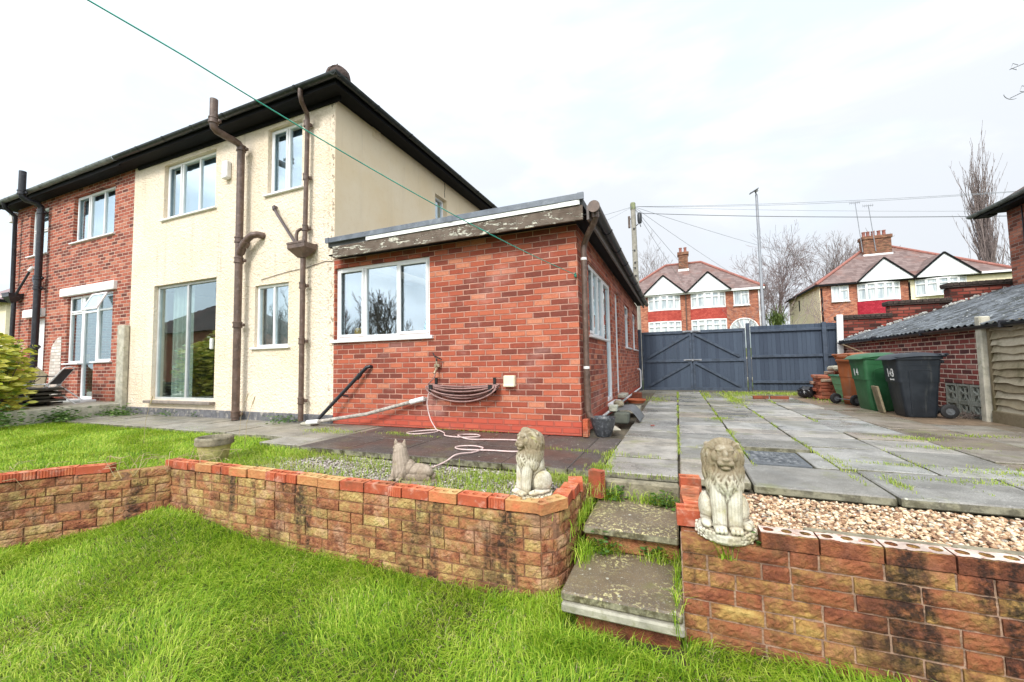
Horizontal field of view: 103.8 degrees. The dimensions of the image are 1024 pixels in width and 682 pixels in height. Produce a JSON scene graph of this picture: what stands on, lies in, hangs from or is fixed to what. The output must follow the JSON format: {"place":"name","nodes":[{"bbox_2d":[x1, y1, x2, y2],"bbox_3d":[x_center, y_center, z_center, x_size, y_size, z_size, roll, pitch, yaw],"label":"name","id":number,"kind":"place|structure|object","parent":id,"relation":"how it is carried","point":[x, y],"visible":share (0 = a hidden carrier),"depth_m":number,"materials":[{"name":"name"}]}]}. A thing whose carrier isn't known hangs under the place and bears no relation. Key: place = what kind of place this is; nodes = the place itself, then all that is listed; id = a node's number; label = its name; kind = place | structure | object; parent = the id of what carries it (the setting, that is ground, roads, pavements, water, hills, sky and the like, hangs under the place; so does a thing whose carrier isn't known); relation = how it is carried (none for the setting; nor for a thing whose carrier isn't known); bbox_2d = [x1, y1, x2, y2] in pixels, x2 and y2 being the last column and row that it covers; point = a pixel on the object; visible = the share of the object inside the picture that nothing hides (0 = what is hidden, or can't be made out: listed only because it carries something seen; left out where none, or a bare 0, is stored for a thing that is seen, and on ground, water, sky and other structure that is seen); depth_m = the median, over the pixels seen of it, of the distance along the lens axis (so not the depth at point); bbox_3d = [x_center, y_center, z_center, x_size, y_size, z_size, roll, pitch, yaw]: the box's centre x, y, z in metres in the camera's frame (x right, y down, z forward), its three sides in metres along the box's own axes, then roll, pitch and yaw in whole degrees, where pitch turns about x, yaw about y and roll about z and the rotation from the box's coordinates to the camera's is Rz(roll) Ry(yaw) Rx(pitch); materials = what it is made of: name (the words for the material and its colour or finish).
{"place":"outdoors","nodes":[
{"label":"outdoors","id":0,"kind":"place"},
{"bbox_2d":[0,401,125,426],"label":"raised patio","id":1,"kind":"structure","parent":0,"point":[82,408],"depth_m":7.72,"materials":[{"name":"concrete"}]},
{"bbox_2d":[0,333,40,410],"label":"variegated bush","id":2,"kind":"object","parent":1,"relation":"on","point":[14,382],"visible":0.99,"depth_m":7.14,"materials":[{"name":"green plant"}]},
{"bbox_2d":[11,387,65,404],"bbox_3d":[-9.808,1.126,8.208,1.639,0.348,0.540,-2,-4,22],"label":"board stack","id":3,"kind":"object","parent":1,"relation":"on","point":[43,396],"visible":0.6,"depth_m":7.97,"materials":[{"name":"grey wood"}]},
{"bbox_2d":[31,367,47,387],"bbox_3d":[-10.827,0.916,9.206,0.685,0.655,0.030,-2,-4,22],"label":"leaning panel","id":4,"kind":"object","parent":1,"relation":"on","point":[42,380],"visible":0.6,"depth_m":9.16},
{"bbox_2d":[32,366,83,403],"bbox_3d":[-9.676,0.930,8.352,1.081,0.798,0.515,1,-4,-26],"label":"garden chair","id":5,"kind":"object","parent":1,"relation":"on","point":[61,376],"visible":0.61,"depth_m":8.43,"materials":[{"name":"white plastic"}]},
{"bbox_2d":[58,413,380,448],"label":"path","id":6,"kind":"structure","parent":0,"point":[290,434],"depth_m":6.11,"materials":[{"name":"grey concrete"}]},
{"bbox_2d":[34,400,101,422],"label":"weeds","id":7,"kind":"object","parent":6,"relation":"on","point":[63,416],"visible":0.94,"depth_m":7.28,"materials":[{"name":"green plant"}]},
{"bbox_2d":[99,401,141,415],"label":"weeds","id":8,"kind":"object","parent":6,"relation":"on","point":[119,413],"visible":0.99,"depth_m":7.98,"materials":[{"name":"green plant"}]},
{"bbox_2d":[299,427,621,476],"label":"dark patio","id":9,"kind":"structure","parent":0,"point":[439,449],"depth_m":4.28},
{"bbox_2d":[306,192,648,435],"bbox_3d":[0.554,-0.028,9.211,4.471,2.840,8.533,-2,-4,22],"label":"house extension","id":10,"kind":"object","parent":9,"relation":"on","point":[552,349],"visible":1,"depth_m":5.44,"materials":[{"name":"brick"}]},
{"bbox_2d":[330,256,433,342],"bbox_3d":[-1.973,-0.591,6.051,1.890,1.190,0.155,-2,-4,22],"label":"window","id":11,"kind":"structure","parent":10,"relation":"in","point":[364,336],"depth_m":6.08,"materials":[{"name":"white plastic"}]},
{"bbox_2d":[429,378,496,392],"bbox_3d":[-0.664,0.592,5.337,0.940,0.200,0.160,-2,-4,22],"label":"hose bracket","id":12,"kind":"object","parent":10,"relation":"attached to","point":[436,382],"visible":0.67,"depth_m":5.23,"materials":[{"name":"black plastic"}]},
{"bbox_2d":[406,374,516,467],"bbox_3d":[-0.509,0.799,4.693,1.306,0.820,2.048,0,-3,-19],"label":"garden hose","id":13,"kind":"object","parent":12,"relation":"on","point":[481,391],"visible":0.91,"depth_m":5.23,"materials":[{"name":"white rubber"}]},
{"bbox_2d":[588,264,609,341],"bbox_3d":[1.285,-0.548,6.114,0.145,1.065,1.450,-2,-4,22],"label":"window","id":14,"kind":"structure","parent":10,"relation":"in","point":[595,281],"depth_m":6.27,"materials":[{"name":"white plastic"}]},
{"bbox_2d":[602,280,611,400],"bbox_3d":[1.647,0.008,7.057,0.060,2.080,0.740,-2,-4,22],"label":"glazed door","id":15,"kind":"structure","parent":10,"relation":"in","point":[605,288],"depth_m":7.25,"materials":[{"name":"white plastic"}]},
{"bbox_2d":[615,295,618,392],"bbox_3d":[2.062,0.037,8.108,0.060,2.030,0.580,-2,-4,22],"label":"glazed door","id":16,"kind":"structure","parent":10,"relation":"in","point":[615,295],"depth_m":8.32,"materials":[{"name":"white plastic"}]},
{"bbox_2d":[624,306,632,349],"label":"window","id":17,"kind":"structure","parent":10,"relation":"in","point":[625,309],"depth_m":10.11,"materials":[{"name":"white plastic"}]},
{"bbox_2d":[638,323,752,390],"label":"driveway gate","id":18,"kind":"structure","parent":10,"relation":"attached to","point":[713,359],"depth_m":11.71,"materials":[{"name":"blue paint"}]},
{"bbox_3d":[0.769,-0.799,4.873,0.033,0.061,0.058,-2,-4,22],"label":"line hook","id":19,"kind":"object","parent":10,"relation":"attached to","visible":0},
{"bbox_2d":[87,0,574,274],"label":"clothes line","id":20,"kind":"object","parent":19,"relation":"attached to","point":[297,124],"visible":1,"depth_m":2.56,"materials":[{"name":"plastic"}]},
{"bbox_2d":[583,419,589,436],"bbox_3d":[0.875,1.022,4.729,0.064,0.200,0.106,-2,-4,22],"label":"loose brick","id":21,"kind":"object","parent":9,"relation":"on","point":[586,427],"visible":1,"depth_m":4.69,"materials":[{"name":"brick"}]},
{"bbox_2d":[591,415,614,436],"bbox_3d":[1.084,1.015,4.770,0.292,0.226,0.290,-2,-4,22],"label":"plant pot","id":22,"kind":"object","parent":9,"relation":"on","point":[603,425],"visible":1,"depth_m":4.67,"materials":[{"name":"grey ceramic"}]},
{"bbox_2d":[0,348,935,681],"bbox_3d":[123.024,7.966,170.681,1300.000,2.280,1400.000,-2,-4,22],"label":"ground","id":23,"kind":"structure","parent":0,"point":[468,614],"depth_m":2.19,"materials":[{"name":"green plant"}]},
{"bbox_2d":[0,289,10,345],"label":"distant house","id":24,"kind":"structure","parent":23,"relation":"on","point":[5,307],"depth_m":22.21,"materials":[{"name":"tile"}]},
{"bbox_2d":[0,156,134,406],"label":"semi detached house","id":25,"kind":"structure","parent":23,"relation":"on","point":[71,259],"depth_m":9.59,"materials":[{"name":"red brick"}]},
{"bbox_2d":[25,207,48,258],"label":"window","id":26,"kind":"structure","parent":25,"relation":"in","point":[46,209],"depth_m":10.38,"materials":[{"name":"white plastic"}]},
{"bbox_2d":[38,318,44,369],"bbox_3d":[-11.899,0.432,10.201,0.850,2.050,0.090,-2,-4,22],"label":"back door","id":27,"kind":"structure","parent":25,"relation":"in","point":[42,321],"depth_m":10.27,"materials":[{"name":"white plastic"}]},
{"bbox_2d":[61,295,83,364],"bbox_3d":[-10.287,-0.254,9.454,0.720,1.615,0.160,-2,-4,22],"label":"window","id":28,"kind":"structure","parent":25,"relation":"in","point":[72,315],"depth_m":9.55,"materials":[{"name":"white plastic"}]},
{"bbox_2d":[80,294,98,398],"bbox_3d":[-9.682,0.122,9.243,0.650,2.410,0.060,-2,-4,22],"label":"glazed door","id":29,"kind":"structure","parent":25,"relation":"in","point":[85,318],"depth_m":9.32,"materials":[{"name":"white plastic"}]},
{"bbox_2d":[68,186,115,244],"bbox_3d":[-9.681,-2.918,9.382,1.920,1.165,0.240,-2,-4,22],"label":"window","id":30,"kind":"structure","parent":25,"relation":"in","point":[96,213],"depth_m":9.51,"materials":[{"name":"white plastic"}]},
{"bbox_2d":[81,291,112,362],"bbox_3d":[-9.116,-0.318,8.874,0.830,1.595,0.349,-2,-4,22],"label":"window","id":31,"kind":"structure","parent":25,"relation":"in","point":[95,301],"depth_m":8.97,"materials":[{"name":"white plastic"}]},
{"bbox_2d":[0,458,591,602],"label":"garden wall","id":32,"kind":"structure","parent":23,"relation":"on","point":[451,534],"depth_m":2.99,"materials":[{"name":"brick"}]},
{"bbox_2d":[512,427,551,499],"bbox_3d":[0.133,0.806,2.665,0.259,0.475,0.268,1,-4,-32],"label":"lion statue","id":33,"kind":"object","parent":32,"relation":"on","point":[533,478],"visible":0.92,"depth_m":2.59,"materials":[{"name":"stone"}]},
{"bbox_2d":[0,512,830,681],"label":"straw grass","id":34,"kind":"structure","parent":23,"relation":"on","point":[295,606],"depth_m":2.24,"materials":[{"name":"green plant"}]},
{"bbox_2d":[498,484,743,681],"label":"long grass","id":35,"kind":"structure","parent":23,"relation":"on","point":[562,633],"depth_m":2.02,"materials":[{"name":"green plant"}]},
{"bbox_2d":[561,549,684,649],"bbox_3d":[0.645,1.473,2.270,0.606,0.287,0.581,-2,-4,22],"label":"garden step","id":36,"kind":"object","parent":23,"relation":"on","point":[627,593],"visible":0.69,"depth_m":2.11,"materials":[{"name":"concrete"}]},
{"bbox_2d":[153,410,679,559],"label":"wall weeds","id":37,"kind":"object","parent":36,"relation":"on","point":[608,494],"depth_m":2.87,"materials":[{"name":"green plant"}]},
{"bbox_2d":[583,497,678,560],"bbox_3d":[0.839,1.269,2.758,0.570,0.168,0.620,-2,-4,22],"label":"garden step","id":38,"kind":"object","parent":36,"relation":"on","point":[629,524],"visible":0.69,"depth_m":2.58,"materials":[{"name":"concrete"}]},
{"bbox_2d":[588,468,605,498],"bbox_3d":[0.653,1.091,3.082,0.109,0.200,0.067,-4,-4,40],"label":"loose brick","id":39,"kind":"object","parent":38,"relation":"on","point":[596,475],"visible":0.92,"depth_m":3.05,"materials":[{"name":"red brick"}]},
{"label":"upper step soil","id":40,"kind":"structure","parent":38,"relation":"on","visible":0},
{"bbox_2d":[605,477,679,503],"bbox_3d":[0.979,1.143,3.075,0.564,0.135,0.094,-2,-4,22],"label":"stone riser","id":41,"kind":"object","parent":40,"relation":"on","point":[643,486],"visible":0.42,"depth_m":3.03,"materials":[{"name":"grey stone"}]},
{"bbox_2d":[628,202,642,376],"bbox_3d":[5.656,-2.176,18.084,0.610,8.371,0.360,-2,-4,22],"label":"telegraph pole","id":42,"kind":"object","parent":23,"relation":"on","point":[633,225],"visible":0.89,"depth_m":18.15,"materials":[{"name":"brown wood"}]},
{"bbox_2d":[641,213,994,216],"bbox_3d":[12.933,-4.947,15.553,15.318,2.274,0.024,-2,-4,20],"label":"overhead wire","id":43,"kind":"object","parent":42,"relation":"attached to","point":[794,216],"visible":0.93,"depth_m":16.32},
{"bbox_2d":[635,191,1013,206],"bbox_3d":[11.461,-5.622,15.986,12.704,1.514,0.014,-2,-4,21],"label":"overhead wire","id":44,"kind":"object","parent":42,"relation":"attached to","point":[832,201],"visible":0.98,"depth_m":15.61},
{"bbox_2d":[651,192,1007,206],"bbox_3d":[12.369,-5.647,15.831,14.516,1.514,0.014,-2,-4,20],"label":"overhead wire","id":45,"kind":"object","parent":42,"relation":"attached to","point":[812,203],"visible":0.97,"depth_m":16.18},
{"bbox_2d":[632,234,671,278],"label":"bare tree","id":46,"kind":"object","parent":23,"relation":"on","point":[654,264],"visible":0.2,"depth_m":47.67,"materials":[{"name":"plant"}]},
{"bbox_2d":[639,247,765,347],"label":"semi detached house","id":47,"kind":"structure","parent":23,"relation":"on","point":[674,303],"depth_m":33.79,"materials":[{"name":"brick"}]},
{"bbox_2d":[648,295,680,311],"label":"bow window","id":48,"kind":"structure","parent":47,"relation":"in","point":[661,302],"depth_m":34.26,"materials":[{"name":"white paint"}]},
{"bbox_2d":[648,321,681,331],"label":"bow window","id":49,"kind":"structure","parent":47,"relation":"in","point":[662,326],"depth_m":34.12,"materials":[{"name":"white paint"}]},
{"bbox_2d":[691,291,725,308],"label":"bow window","id":50,"kind":"structure","parent":47,"relation":"in","point":[710,299],"depth_m":32.97,"materials":[{"name":"white paint"}]},
{"bbox_2d":[691,318,726,329],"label":"bow window","id":51,"kind":"structure","parent":47,"relation":"in","point":[719,323],"depth_m":32.83,"materials":[{"name":"white paint"}]},
{"bbox_2d":[733,290,749,305],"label":"window","id":52,"kind":"structure","parent":47,"relation":"in","point":[741,299],"depth_m":32.34,"materials":[{"name":"white paint"}]},
{"bbox_2d":[730,318,758,347],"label":"porch window","id":53,"kind":"structure","parent":47,"relation":"in","point":[735,324],"depth_m":32.16,"materials":[{"name":"white paint"}]},
{"bbox_2d":[730,251,788,325],"bbox_3d":[24.610,-3.946,39.712,5.055,10.367,7.216,-4,-4,40],"label":"bare tree","id":54,"kind":"object","parent":23,"relation":"on","point":[768,290],"visible":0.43,"depth_m":38.06,"materials":[{"name":"brown plant"}]},
{"bbox_2d":[761,304,792,325],"bbox_3d":[23.978,-1.241,36.382,2.828,4.358,2.827,2,-4,-38],"label":"evergreen shrub","id":55,"kind":"object","parent":23,"relation":"on","point":[773,318],"visible":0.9,"depth_m":36.28,"materials":[{"name":"green plant"}]},
{"bbox_2d":[747,219,832,324],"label":"bare tree","id":56,"kind":"object","parent":23,"relation":"on","point":[779,272],"visible":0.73,"depth_m":40.44,"materials":[{"name":"brown plant"}]},
{"bbox_2d":[776,294,855,323],"bbox_3d":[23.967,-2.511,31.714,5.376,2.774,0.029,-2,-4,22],"label":"bare shrub","id":57,"kind":"object","parent":23,"relation":"on","point":[807,313],"visible":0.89,"depth_m":31.78,"materials":[{"name":"brown plant"}]},
{"bbox_2d":[774,230,899,287],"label":"bare tree","id":58,"kind":"object","parent":23,"relation":"on","point":[835,260],"visible":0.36,"depth_m":45.75,"materials":[{"name":"brown plant"}]},
{"bbox_2d":[676,474,1023,681],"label":"garden wall","id":59,"kind":"structure","parent":23,"relation":"on","point":[919,611],"depth_m":1.79,"materials":[{"name":"brick"}]},
{"bbox_2d":[695,437,757,546],"bbox_3d":[1.098,0.750,2.087,0.288,0.510,0.279,-2,-3,19],"label":"lion statue","id":60,"kind":"object","parent":59,"relation":"on","point":[724,509],"visible":1,"depth_m":2.00,"materials":[{"name":"stone"}]},
{"bbox_2d":[785,230,1011,323],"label":"semi detached house","id":61,"kind":"structure","parent":23,"relation":"on","point":[870,279],"depth_m":31.68,"materials":[{"name":"brick"}]},
{"bbox_2d":[831,285,848,302],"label":"window","id":62,"kind":"structure","parent":61,"relation":"in","point":[838,293],"depth_m":32.32,"materials":[{"name":"white paint"}]},
{"bbox_2d":[857,281,900,301],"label":"bow window","id":63,"kind":"structure","parent":61,"relation":"in","point":[886,290],"depth_m":31.12,"materials":[{"name":"white paint"}]},
{"bbox_2d":[914,276,966,296],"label":"bow window","id":64,"kind":"structure","parent":61,"relation":"in","point":[929,286],"depth_m":29.97,"materials":[{"name":"white paint"}]},
{"bbox_2d":[950,120,1010,265],"bbox_3d":[43.142,-9.361,36.284,4.624,19.686,3.603,0,-3,-11],"label":"poplar tree","id":65,"kind":"object","parent":23,"relation":"on","point":[986,246],"visible":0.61,"depth_m":36.32,"materials":[{"name":"brown plant"}]},
{"bbox_2d":[966,186,1023,285],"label":"neighbouring house","id":66,"kind":"structure","parent":23,"relation":"on","point":[1011,205],"depth_m":8.97,"materials":[{"name":"brick"}]},
{"bbox_2d":[0,0,1023,325],"label":"sky","id":67,"kind":"structure","parent":0,"point":[618,103],"materials":[{"name":"white"}]},
{"bbox_2d":[2,390,1023,550],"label":"terrace","id":68,"kind":"structure","parent":0,"point":[622,433],"depth_m":3.85,"materials":[{"name":"stone"}]},
{"bbox_2d":[0,393,254,486],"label":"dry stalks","id":69,"kind":"object","parent":68,"relation":"on","point":[200,455],"visible":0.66,"depth_m":3.74,"materials":[{"name":"plant"}]},
{"bbox_2d":[0,419,305,472],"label":"lawn grass","id":70,"kind":"structure","parent":68,"relation":"on","point":[97,440],"depth_m":4.83,"materials":[{"name":"green plant"}]},
{"bbox_2d":[0,397,54,427],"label":"weeds","id":71,"kind":"object","parent":70,"relation":"on","point":[3,416],"visible":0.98,"depth_m":6.61,"materials":[{"name":"green plant"}]},
{"bbox_2d":[194,434,234,461],"bbox_3d":[-3.017,1.088,4.072,0.336,0.246,0.336,-2,-4,22],"label":"stone planter","id":72,"kind":"object","parent":68,"relation":"on","point":[212,444],"visible":0.94,"depth_m":3.97,"materials":[{"name":"stone"}]},
{"bbox_2d":[111,64,497,423],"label":"semi detached house","id":73,"kind":"structure","parent":68,"relation":"on","point":[242,212],"depth_m":7.29,"materials":[{"name":"beige paint"}]},
{"bbox_2d":[143,278,216,404],"bbox_3d":[-6.379,0.025,7.904,2.080,2.370,0.409,-2,-4,22],"label":"patio door","id":74,"kind":"structure","parent":73,"relation":"in","point":[184,298],"depth_m":8.21,"materials":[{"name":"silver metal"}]},
{"bbox_2d":[159,152,216,221],"bbox_3d":[-6.384,-3.065,8.035,1.770,1.185,0.240,-2,-4,22],"label":"window","id":75,"kind":"structure","parent":73,"relation":"in","point":[195,184],"depth_m":8.17,"materials":[{"name":"white plastic"}]},
{"bbox_2d":[249,283,289,349],"bbox_3d":[-4.117,-0.423,6.959,0.945,1.125,0.220,-2,-4,22],"label":"window","id":76,"kind":"structure","parent":73,"relation":"in","point":[276,296],"depth_m":7.06,"materials":[{"name":"white plastic"}]},
{"bbox_2d":[262,122,303,197],"bbox_3d":[-3.912,-3.158,7.023,0.955,1.225,0.240,-2,-4,22],"label":"window","id":77,"kind":"structure","parent":73,"relation":"in","point":[289,144],"depth_m":7.12,"materials":[{"name":"white plastic"}]},
{"bbox_2d":[435,197,442,218],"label":"window","id":78,"kind":"structure","parent":73,"relation":"in","point":[438,200],"depth_m":9.68,"materials":[{"name":"white plastic"}]},
{"bbox_2d":[243,455,563,494],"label":"gravel","id":79,"kind":"structure","parent":68,"relation":"on","point":[337,463],"depth_m":3.60,"materials":[{"name":"grey gravel"}]},
{"bbox_2d":[388,439,436,484],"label":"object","id":80,"kind":"object","parent":79,"relation":"on","point":[404,466],"visible":0.89,"depth_m":3.25,"materials":[{"name":"stone"}]},
{"bbox_2d":[161,390,1023,520],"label":"grass tufts","id":81,"kind":"object","parent":68,"relation":"on","point":[493,475],"visible":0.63,"depth_m":3.58,"materials":[{"name":"green plant"}]},
{"bbox_2d":[614,411,629,423],"bbox_3d":[1.562,1.083,5.693,0.203,0.155,0.243,-2,-4,22],"label":"doorstep block","id":82,"kind":"object","parent":68,"relation":"on","point":[622,417],"depth_m":5.59,"materials":[{"name":"grey concrete"}]},
{"bbox_2d":[609,404,617,411],"bbox_3d":[1.470,0.971,5.825,0.126,0.094,0.140,-2,-4,22],"label":"block","id":83,"kind":"object","parent":82,"relation":"on","point":[613,407],"depth_m":5.77,"materials":[{"name":"white concrete"}]},
{"bbox_2d":[627,398,645,403],"bbox_3d":[2.621,1.265,8.477,0.400,0.080,0.397,-2,-4,22],"label":"plant saucer","id":84,"kind":"object","parent":68,"relation":"on","point":[636,400],"visible":0.98,"depth_m":8.36,"materials":[{"name":"ceramic"}]},
{"bbox_2d":[750,322,836,390],"bbox_3d":[7.550,0.451,10.657,2.072,1.840,0.128,-2,-4,22],"label":"board fence","id":85,"kind":"object","parent":68,"relation":"on","point":[792,357],"visible":0.8,"depth_m":10.74,"materials":[{"name":"blue paint"}]},
{"bbox_2d":[783,393,1018,432],"bbox_3d":[6.448,1.207,7.583,1.660,0.001,6.250,-2,-4,22],"label":"concrete strip","id":86,"kind":"object","parent":68,"relation":"on","point":[940,419],"visible":0.25,"depth_m":5.68,"materials":[{"name":"grey concrete"}]},
{"bbox_2d":[797,386,815,397],"bbox_3d":[6.708,1.175,9.133,0.365,0.301,0.363,0,-3,-18],"label":"bin bag","id":87,"kind":"object","parent":86,"relation":"on","point":[806,392],"visible":0.91,"depth_m":9.03,"materials":[{"name":"black plastic"}]},
{"bbox_2d":[809,371,838,398],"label":"brick pier","id":88,"kind":"structure","parent":86,"relation":"on","point":[823,386],"depth_m":8.65,"materials":[{"name":"red brick"}]},
{"bbox_2d":[828,375,842,400],"bbox_3d":[6.857,0.947,8.029,0.660,0.532,0.740,-2,-4,22],"label":"storage box","id":89,"kind":"object","parent":86,"relation":"on","point":[836,381],"visible":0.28,"depth_m":8.19,"materials":[{"name":"green plastic"}]},
{"bbox_2d":[836,315,843,374],"bbox_3d":[8.304,0.308,10.150,0.188,1.952,0.060,-2,-4,22],"label":"white post","id":90,"kind":"object","parent":86,"relation":"on","point":[840,331],"visible":0.52,"depth_m":10.15,"materials":[{"name":"paint"}]},
{"bbox_2d":[830,352,865,405],"bbox_3d":[6.567,0.709,7.621,0.720,0.980,0.550,-1,-3,1],"label":"wheelie bin","id":91,"kind":"object","parent":86,"relation":"on","point":[849,392],"visible":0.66,"depth_m":7.65,"materials":[{"name":"brown plastic"}]},
{"bbox_2d":[843,353,894,410],"bbox_3d":[6.171,0.678,6.787,0.720,0.961,0.550,-2,-3,15],"label":"wheelie bin","id":92,"kind":"object","parent":86,"relation":"on","point":[867,370],"visible":0.53,"depth_m":6.64,"materials":[{"name":"green plastic"}]},
{"bbox_2d":[871,385,885,412],"bbox_3d":[5.889,0.930,6.457,0.103,0.417,0.200,-2,-4,22],"label":"timber offcut","id":93,"kind":"object","parent":86,"relation":"on","point":[878,398],"visible":1,"depth_m":6.42,"materials":[{"name":"beige wood"}]},
{"bbox_2d":[875,352,959,418],"bbox_3d":[6.027,0.643,6.015,0.720,0.946,0.550,-2,-4,22],"label":"wheelie bin","id":94,"kind":"object","parent":86,"relation":"on","point":[912,379],"visible":1,"depth_m":5.84,"materials":[{"name":"plastic"}]},
{"bbox_2d":[954,408,981,419],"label":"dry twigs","id":95,"kind":"object","parent":86,"relation":"on","point":[970,415],"visible":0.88,"depth_m":5.64,"materials":[{"name":"brown plant"}]},
{"bbox_2d":[974,316,992,421],"bbox_3d":[6.430,0.391,5.451,0.114,1.466,0.136,-2,-4,22],"label":"concrete post","id":96,"kind":"object","parent":86,"relation":"on","point":[984,376],"visible":0.56,"depth_m":5.42,"materials":[{"name":"grey concrete"}]},
{"bbox_2d":[834,278,1012,337],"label":"boundary wall","id":97,"kind":"structure","parent":68,"relation":"on","point":[896,310],"depth_m":9.80,"materials":[{"name":"brick"}]},
{"bbox_2d":[836,283,1023,418],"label":"lean to outbuilding","id":98,"kind":"structure","parent":68,"relation":"on","point":[959,387],"depth_m":6.54,"materials":[{"name":"brick"}]},
{"bbox_2d":[618,404,643,420],"bbox_3d":[1.805,1.088,6.104,0.320,0.179,0.780,-2,-4,22],"label":"rubber mat","id":99,"kind":"object","parent":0,"point":[635,410],"visible":0.94,"depth_m":6.03,"materials":[{"name":"grey rubber"}]},
{"bbox_2d":[602,391,1023,517],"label":"patio","id":100,"kind":"structure","parent":0,"point":[842,437],"depth_m":3.58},
{"bbox_2d":[743,450,812,468],"bbox_3d":[2.332,1.054,3.562,0.420,0.050,0.520,-2,-4,22],"label":"drain cover","id":101,"kind":"object","parent":100,"relation":"in","point":[784,459],"visible":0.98,"depth_m":3.50,"materials":[{"name":"grey metal"}]},
{"bbox_2d":[700,489,1023,551],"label":"gravel","id":102,"kind":"structure","parent":0,"point":[982,531],"depth_m":2.27,"materials":[{"name":"beige gravel"}]},
{"bbox_2d":[817,405,1023,470],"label":"side patio","id":103,"kind":"structure","parent":0,"point":[1007,451],"depth_m":4.46,"materials":[{"name":"grey concrete"}]},
{"bbox_2d":[986,318,1023,427],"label":"waney lap fence","id":104,"kind":"object","parent":103,"relation":"on","point":[1006,354],"visible":0.85,"depth_m":5.11,"materials":[{"name":"beige wood"}]},
{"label":"road","id":105,"kind":"structure","parent":0,"visible":0},
{"bbox_2d":[749,187,765,325],"bbox_3d":[10.521,-2.658,17.113,0.382,7.846,0.371,-2,-4,22],"label":"street lamp","id":106,"kind":"object","parent":105,"relation":"on","point":[756,190],"visible":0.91,"depth_m":17.18,"materials":[{"name":"metal"}]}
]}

